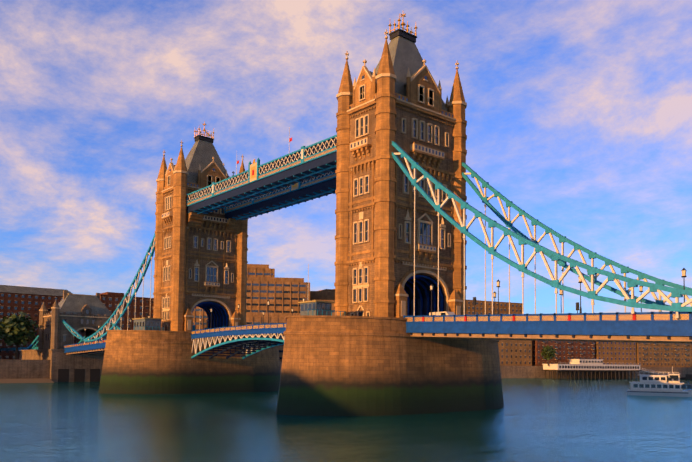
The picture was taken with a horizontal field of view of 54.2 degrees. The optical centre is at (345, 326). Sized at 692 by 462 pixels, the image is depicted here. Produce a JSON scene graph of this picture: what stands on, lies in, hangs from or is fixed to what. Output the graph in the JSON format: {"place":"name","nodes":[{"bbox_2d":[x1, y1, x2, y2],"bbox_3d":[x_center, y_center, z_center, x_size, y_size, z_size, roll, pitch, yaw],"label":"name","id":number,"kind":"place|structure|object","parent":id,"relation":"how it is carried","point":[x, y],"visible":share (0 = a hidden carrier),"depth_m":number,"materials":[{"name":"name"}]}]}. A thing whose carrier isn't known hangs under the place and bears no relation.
{"place":"outdoors","nodes":[
{"label":"outdoors","id":0,"kind":"place"},
{"bbox_2d":[0,378,53,382],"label":"riverbank","id":1,"kind":"structure","parent":0,"point":[38,380],"depth_m":247.57,"materials":[{"name":"brown"}]},
{"bbox_2d":[0,292,75,359],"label":"brick block","id":2,"kind":"structure","parent":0,"point":[19,299],"depth_m":377.48,"materials":[{"name":"red brick"}]},
{"bbox_2d":[0,293,62,343],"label":"brick block lintels","id":3,"kind":"object","parent":2,"relation":"attached to","point":[28,307],"visible":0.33,"depth_m":375.64,"materials":[{"name":"beige stone"}]},
{"bbox_2d":[0,285,72,295],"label":"building roof","id":4,"kind":"structure","parent":2,"relation":"on","point":[29,290],"depth_m":382.83,"materials":[{"name":"grey"}]},
{"bbox_2d":[0,294,74,358],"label":"building windows","id":5,"kind":"structure","parent":2,"relation":"attached to","point":[15,308],"depth_m":376.89,"materials":[{"name":"glass"}]},
{"bbox_2d":[19,290,121,381],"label":"abutment tower","id":6,"kind":"structure","parent":0,"point":[52,350],"depth_m":263.72,"materials":[{"name":"brown stone"}]},
{"bbox_2d":[0,335,85,351],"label":"backstay chains","id":7,"kind":"object","parent":6,"relation":"on","point":[30,347],"visible":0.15,"depth_m":297.86,"materials":[{"name":"teal paint"}]},
{"bbox_2d":[58,369,99,381],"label":"abutment openings","id":8,"kind":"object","parent":6,"relation":"attached to","point":[63,375],"depth_m":262.00,"materials":[{"name":"grey"}]},
{"bbox_2d":[39,293,120,336],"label":"gatehouse stone trim","id":9,"kind":"structure","parent":6,"relation":"attached to","point":[78,316],"depth_m":266.35,"materials":[{"name":"beige stone"}]},
{"bbox_2d":[51,294,111,316],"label":"gatehouse roof","id":10,"kind":"structure","parent":6,"relation":"on","point":[71,303],"depth_m":269.78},
{"bbox_2d":[63,339,105,352],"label":"deck girder","id":11,"kind":"object","parent":6,"relation":"attached to","point":[91,346],"visible":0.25,"depth_m":241.53,"materials":[{"name":"blue metal"}]},
{"bbox_2d":[65,340,104,347],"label":"deck parapet panels","id":12,"kind":"object","parent":11,"relation":"on","point":[83,344],"visible":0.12,"depth_m":242.98,"materials":[{"name":"metal"}]},
{"bbox_2d":[66,348,104,354],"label":"deck girders","id":13,"kind":"object","parent":6,"relation":"attached to","point":[89,351],"visible":0.06,"depth_m":246.74,"materials":[{"name":"white metal"}]},
{"bbox_2d":[62,234,154,341],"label":"chain booms","id":14,"kind":"object","parent":6,"relation":"attached to","point":[68,326],"visible":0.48,"depth_m":214.68,"materials":[{"name":"teal metal"}]},
{"bbox_2d":[71,238,199,343],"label":"suspension rods","id":15,"kind":"object","parent":14,"relation":"attached to","point":[122,308],"visible":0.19,"depth_m":210.20,"materials":[{"name":"white metal"}]},
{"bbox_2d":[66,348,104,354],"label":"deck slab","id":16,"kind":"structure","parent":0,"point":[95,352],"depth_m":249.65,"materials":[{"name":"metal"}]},
{"bbox_2d":[76,292,153,342],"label":"brick block","id":17,"kind":"structure","parent":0,"point":[113,302],"depth_m":350.54,"materials":[{"name":"red brick"}]},
{"bbox_2d":[77,297,153,340],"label":"building windows","id":18,"kind":"structure","parent":17,"relation":"attached to","point":[128,313],"depth_m":349.59,"materials":[{"name":"glass"}]},
{"bbox_2d":[0,359,281,378],"bbox_3d":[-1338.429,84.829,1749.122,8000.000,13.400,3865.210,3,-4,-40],"label":"embankment wall","id":19,"kind":"structure","parent":0,"point":[18,369],"depth_m":250.95,"materials":[{"name":"stone"}]},
{"bbox_2d":[0,311,38,359],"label":"tree","id":20,"kind":"object","parent":19,"relation":"on","point":[13,325],"depth_m":253.26,"materials":[{"name":"green plant"}]},
{"bbox_2d":[161,189,236,327],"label":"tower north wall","id":21,"kind":"structure","parent":0,"point":[190,299],"depth_m":189.83,"materials":[{"name":"brown stone"}]},
{"bbox_2d":[153,163,248,331],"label":"tower","id":22,"kind":"structure","parent":0,"point":[179,255],"depth_m":189.70,"materials":[{"name":"brown stone"}]},
{"bbox_2d":[157,146,244,178],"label":"turret spires","id":23,"kind":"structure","parent":22,"relation":"on","point":[180,164],"depth_m":192.85,"materials":[{"name":"beige stone"}]},
{"bbox_2d":[174,140,228,183],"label":"tower roof","id":24,"kind":"structure","parent":22,"relation":"on","point":[202,153],"depth_m":193.92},
{"bbox_2d":[194,135,213,142],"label":"roof parapet","id":25,"kind":"structure","parent":24,"relation":"on","point":[203,138],"depth_m":195.73,"materials":[{"name":"black metal"}]},
{"bbox_2d":[194,121,213,138],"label":"roof finials","id":26,"kind":"object","parent":25,"relation":"on","point":[204,130],"visible":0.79,"depth_m":196.90,"materials":[{"name":"gold metal"}]},
{"bbox_2d":[199,302,228,327],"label":"ribs","id":27,"kind":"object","parent":22,"relation":"attached to","point":[216,317],"visible":0.31,"depth_m":197.59,"materials":[{"name":"blue metal"}]},
{"bbox_2d":[192,302,227,328],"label":"archway","id":28,"kind":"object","parent":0,"point":[203,304],"depth_m":196.15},
{"bbox_2d":[0,378,691,461],"bbox_3d":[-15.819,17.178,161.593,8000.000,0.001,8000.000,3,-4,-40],"label":"river water","id":29,"kind":"structure","parent":0,"point":[569,420],"depth_m":89.29,"materials":[{"name":"blue liquid"}]},
{"bbox_2d":[98,330,280,393],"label":"pier","id":30,"kind":"structure","parent":29,"relation":"in","point":[147,362],"depth_m":177.40,"materials":[{"name":"stone"}]},
{"bbox_2d":[133,319,160,330],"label":"pier cabin","id":31,"kind":"object","parent":30,"relation":"on","point":[141,327],"visible":0.57,"depth_m":179.97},
{"bbox_2d":[134,322,159,326],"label":"cabin windows","id":32,"kind":"structure","parent":31,"relation":"attached to","point":[153,324],"depth_m":180.07,"materials":[{"name":"black glass"}]},
{"bbox_2d":[132,317,162,319],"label":"cabin roof","id":33,"kind":"structure","parent":31,"relation":"attached to","point":[147,318],"depth_m":179.76,"materials":[{"name":"beige"}]},
{"bbox_2d":[156,140,243,330],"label":"tower frame","id":34,"kind":"object","parent":30,"relation":"on","point":[168,206],"visible":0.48,"depth_m":189.11,"materials":[{"name":"beige stone"}]},
{"bbox_2d":[187,212,241,231],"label":"walkway corbels","id":35,"kind":"object","parent":34,"relation":"attached to","point":[196,219],"visible":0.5,"depth_m":187.04,"materials":[{"name":"brown stone"}]},
{"bbox_2d":[186,135,336,219],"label":"high-level walkway","id":36,"kind":"structure","parent":35,"relation":"on","point":[323,161],"depth_m":162.10,"materials":[{"name":"blue paint"}]},
{"bbox_2d":[187,127,336,207],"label":"walkway lattice railing","id":37,"kind":"object","parent":36,"relation":"on","point":[301,157],"visible":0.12,"depth_m":157.12,"materials":[{"name":"white metal"}]},
{"bbox_2d":[187,147,336,211],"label":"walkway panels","id":38,"kind":"object","parent":36,"relation":"on","point":[293,164],"depth_m":162.75,"materials":[{"name":"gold metal"}]},
{"bbox_2d":[237,138,295,183],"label":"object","id":39,"kind":"object","parent":36,"relation":"on","point":[290,139],"visible":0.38,"depth_m":158.78,"materials":[{"name":"paint"}]},
{"bbox_2d":[250,162,297,190],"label":"walkway crest frame","id":40,"kind":"object","parent":36,"relation":"on","point":[255,178],"visible":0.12,"depth_m":159.61,"materials":[{"name":"beige"}]},
{"bbox_2d":[251,159,296,187],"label":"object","id":41,"kind":"object","parent":40,"relation":"attached to","point":[254,175],"visible":0.21,"depth_m":159.03,"materials":[{"name":"orange"}]},
{"bbox_2d":[276,315,503,415],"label":"pier","id":42,"kind":"structure","parent":29,"relation":"in","point":[356,366],"depth_m":113.13,"materials":[{"name":"stone"}]},
{"bbox_2d":[191,338,283,358],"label":"bascule arch girder","id":43,"kind":"object","parent":42,"relation":"attached to","point":[226,342],"visible":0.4,"depth_m":169.42,"materials":[{"name":"teal metal"}]},
{"bbox_2d":[191,333,284,354],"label":"bascule truss lattice","id":44,"kind":"object","parent":43,"relation":"attached to","point":[235,337],"visible":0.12,"depth_m":170.71,"materials":[{"name":"metal"}]},
{"bbox_2d":[197,333,283,358],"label":"bascule deck","id":45,"kind":"structure","parent":42,"relation":"attached to","point":[242,346],"depth_m":176.33,"materials":[{"name":"blue metal"}]},
{"bbox_2d":[191,323,285,338],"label":"blue bascule girder","id":46,"kind":"object","parent":45,"relation":"attached to","point":[264,330],"visible":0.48,"depth_m":161.71,"materials":[{"name":"blue metal"}]},
{"bbox_2d":[192,324,285,333],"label":"bridge railing","id":47,"kind":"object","parent":45,"relation":"on","point":[244,327],"depth_m":161.25,"materials":[{"name":"white metal"}]},
{"bbox_2d":[72,268,686,343],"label":"lamp posts","id":48,"kind":"object","parent":45,"relation":"on","point":[580,282],"visible":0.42,"depth_m":113.40,"materials":[{"name":"black metal"}]},
{"bbox_2d":[72,270,685,331],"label":"street lamps","id":49,"kind":"object","parent":48,"relation":"on","point":[640,288],"visible":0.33,"depth_m":113.41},
{"bbox_2d":[300,302,331,314],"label":"pier cabin","id":50,"kind":"object","parent":42,"relation":"on","point":[311,312],"visible":0.5,"depth_m":117.46,"materials":[{"name":"grey metal"}]},
{"bbox_2d":[301,303,330,310],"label":"cabin windows","id":51,"kind":"structure","parent":50,"relation":"in","point":[310,306],"depth_m":117.39,"materials":[{"name":"glass"}]},
{"bbox_2d":[298,300,333,303],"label":"cabin roof","id":52,"kind":"structure","parent":50,"relation":"on","point":[316,301],"depth_m":117.34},
{"bbox_2d":[308,309,344,315],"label":"pier railing","id":53,"kind":"object","parent":42,"relation":"on","point":[327,310],"visible":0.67,"depth_m":115.34,"materials":[{"name":"grey metal"}]},
{"bbox_2d":[336,29,466,315],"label":"tower frame","id":54,"kind":"object","parent":42,"relation":"on","point":[358,286],"visible":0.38,"depth_m":126.01,"materials":[{"name":"beige stone"}]},
{"bbox_2d":[542,370,684,378],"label":"pier piles","id":55,"kind":"object","parent":29,"relation":"on","point":[603,373],"visible":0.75,"depth_m":420.52,"materials":[{"name":"brown wood"}]},
{"bbox_2d":[543,359,665,374],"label":"pier","id":56,"kind":"structure","parent":55,"relation":"on","point":[575,362],"depth_m":414.52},
{"bbox_2d":[559,361,638,368],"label":"quay pier windows","id":57,"kind":"structure","parent":56,"relation":"on","point":[606,367],"depth_m":418.46,"materials":[{"name":"black glass"}]},
{"bbox_2d":[627,366,691,396],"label":"boat","id":58,"kind":"object","parent":29,"relation":"on","point":[644,391],"visible":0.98,"depth_m":192.91,"materials":[{"name":"white metal"}]},
{"bbox_2d":[627,391,688,393],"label":"boat hull stripe","id":59,"kind":"object","parent":58,"relation":"on","point":[655,392],"visible":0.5,"depth_m":192.29,"materials":[{"name":"blue paint"}]},
{"bbox_2d":[633,375,691,388],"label":"boat windows","id":60,"kind":"structure","parent":58,"relation":"in","point":[673,377],"depth_m":192.47,"materials":[{"name":"glass"}]},
{"bbox_2d":[685,374,691,378],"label":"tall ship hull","id":61,"kind":"object","parent":29,"relation":"on","point":[688,376],"visible":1,"depth_m":432.30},
{"bbox_2d":[0,0,691,313],"label":"sky","id":62,"kind":"structure","parent":0,"point":[578,113],"materials":[{"name":"blue"}]},
{"bbox_2d":[334,67,466,317],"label":"tower","id":63,"kind":"structure","parent":0,"point":[386,302],"depth_m":126.57,"materials":[{"name":"beige stone"}]},
{"bbox_2d":[348,103,452,315],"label":"tower wall","id":64,"kind":"structure","parent":0,"point":[404,141],"depth_m":125.91,"materials":[{"name":"brown stone"}]},
{"bbox_2d":[370,36,447,111],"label":"tower roof","id":65,"kind":"structure","parent":64,"relation":"on","point":[405,54],"depth_m":130.79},
{"bbox_2d":[389,29,416,42],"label":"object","id":66,"kind":"structure","parent":65,"relation":"on","point":[402,33],"depth_m":132.54,"materials":[{"name":"black metal"}]},
{"bbox_2d":[388,13,416,35],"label":"finials","id":67,"kind":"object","parent":66,"relation":"on","point":[403,24],"visible":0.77,"depth_m":133.39,"materials":[{"name":"gold metal"}]},
{"bbox_2d":[404,275,444,315],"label":"vault","id":68,"kind":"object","parent":64,"relation":"in","point":[423,293],"visible":0.23,"depth_m":133.88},
{"bbox_2d":[338,38,464,101],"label":"turret spires","id":69,"kind":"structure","parent":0,"point":[385,66],"depth_m":130.35,"materials":[{"name":"beige stone"}]},
{"bbox_2d":[404,275,442,315],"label":"ribs","id":70,"kind":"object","parent":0,"point":[425,289],"depth_m":132.76,"materials":[{"name":"blue metal"}]},
{"bbox_2d":[411,333,691,343],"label":"deck girders","id":71,"kind":"object","parent":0,"point":[633,338],"visible":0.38,"depth_m":97.22,"materials":[{"name":"metal"}]},
{"bbox_2d":[500,366,691,377],"bbox_3d":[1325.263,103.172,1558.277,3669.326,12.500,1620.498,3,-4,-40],"label":"embankment wall","id":72,"kind":"structure","parent":0,"point":[522,372],"depth_m":421.02,"materials":[{"name":"stone"}]},
{"bbox_2d":[192,264,334,361],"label":"tower hotel","id":73,"kind":"structure","parent":72,"relation":"on","point":[252,317],"depth_m":345.68,"materials":[{"name":"concrete"}]},
{"bbox_2d":[193,273,334,358],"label":"tower hotel windows","id":74,"kind":"structure","parent":73,"relation":"attached to","point":[254,304],"depth_m":345.14,"materials":[{"name":"black glass"}]},
{"bbox_2d":[466,300,521,314],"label":"building","id":75,"kind":"structure","parent":72,"relation":"on","point":[488,306],"depth_m":471.35,"materials":[{"name":"brown brick"}]},
{"bbox_2d":[468,302,520,313],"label":"inland windows","id":76,"kind":"structure","parent":75,"relation":"in","point":[493,308],"depth_m":471.52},
{"bbox_2d":[498,340,531,365],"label":"building","id":77,"kind":"structure","parent":72,"relation":"on","point":[518,353],"depth_m":413.63,"materials":[{"name":"brown brick"}]},
{"bbox_2d":[501,340,529,363],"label":"building windows","id":78,"kind":"structure","parent":77,"relation":"in","point":[515,351],"depth_m":412.28,"materials":[{"name":"grey glass"}]},
{"bbox_2d":[541,345,555,365],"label":"tree","id":79,"kind":"object","parent":72,"relation":"on","point":[548,350],"depth_m":404.87,"materials":[{"name":"green plant"}]},
{"bbox_2d":[532,340,594,365],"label":"building","id":80,"kind":"structure","parent":72,"relation":"on","point":[562,349],"depth_m":432.06,"materials":[{"name":"red brick"}]},
{"bbox_2d":[534,340,594,363],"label":"building windows","id":81,"kind":"structure","parent":80,"relation":"in","point":[556,352],"depth_m":433.06,"materials":[{"name":"grey glass"}]},
{"bbox_2d":[534,343,594,359],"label":"wharf lintels","id":82,"kind":"object","parent":80,"relation":"attached to","point":[564,356],"visible":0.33,"depth_m":430.80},
{"bbox_2d":[595,342,635,364],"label":"building","id":83,"kind":"structure","parent":72,"relation":"on","point":[613,350],"depth_m":454.95,"materials":[{"name":"brown brick"}]},
{"bbox_2d":[595,342,634,364],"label":"building windows","id":84,"kind":"structure","parent":83,"relation":"in","point":[615,352],"depth_m":454.81,"materials":[{"name":"black glass"}]},
{"bbox_2d":[636,343,691,366],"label":"building","id":85,"kind":"structure","parent":72,"relation":"on","point":[670,356],"depth_m":476.94,"materials":[{"name":"brown brick"}]},
{"bbox_2d":[639,345,685,360],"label":"wharf lintels","id":86,"kind":"object","parent":85,"relation":"attached to","point":[661,352],"visible":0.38,"depth_m":476.14,"materials":[{"name":"beige stone"}]},
{"bbox_2d":[639,343,689,365],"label":"building windows","id":87,"kind":"structure","parent":85,"relation":"in","point":[665,354],"depth_m":477.48,"materials":[{"name":"black glass"}]},
{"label":"deck road","id":88,"kind":"structure","parent":0,"visible":0},
{"bbox_2d":[429,311,454,314],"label":"van body","id":89,"kind":"object","parent":88,"relation":"on","point":[446,312],"visible":0.22,"depth_m":118.26,"materials":[{"name":"white metal"}]},
{"bbox_2d":[473,297,475,314],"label":"traffic light","id":90,"kind":"object","parent":88,"relation":"on","point":[474,301],"visible":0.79,"depth_m":106.51,"materials":[{"name":"black metal"}]},
{"bbox_2d":[403,311,691,335],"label":"deck girder","id":91,"kind":"object","parent":88,"relation":"on","point":[651,327],"visible":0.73,"depth_m":93.56,"materials":[{"name":"blue metal"}]},
{"bbox_2d":[422,314,635,320],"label":"red deck shields","id":92,"kind":"object","parent":91,"relation":"attached to","point":[569,317],"visible":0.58,"depth_m":99.67,"materials":[{"name":"paint"}]},
{"bbox_2d":[405,314,688,321],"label":"deck parapet panels","id":93,"kind":"object","parent":91,"relation":"on","point":[589,317],"visible":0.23,"depth_m":93.97,"materials":[{"name":"white metal"}]},
{"bbox_2d":[410,333,691,339],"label":"deck slab","id":94,"kind":"structure","parent":91,"relation":"attached to","point":[573,336],"depth_m":94.75,"materials":[{"name":"metal"}]},
{"bbox_3d":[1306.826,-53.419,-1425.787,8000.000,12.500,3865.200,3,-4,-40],"label":"bank ground","id":95,"kind":"structure","parent":0,"visible":0},
{"bbox_3d":[84.060,-4.527,42.787,27.800,39.002,45.900,3,-4,-40],"label":"abutment tower","id":96,"kind":"object","parent":95,"relation":"on","visible":0},
{"bbox_2d":[392,141,691,311],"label":"suspension chains","id":97,"kind":"object","parent":96,"relation":"attached to","point":[677,290],"visible":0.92,"depth_m":104.13,"materials":[{"name":"teal metal"}]},
{"bbox_2d":[394,152,691,317],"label":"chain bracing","id":98,"kind":"object","parent":97,"relation":"attached to","point":[606,281],"visible":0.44,"depth_m":106.43,"materials":[{"name":"white metal"}]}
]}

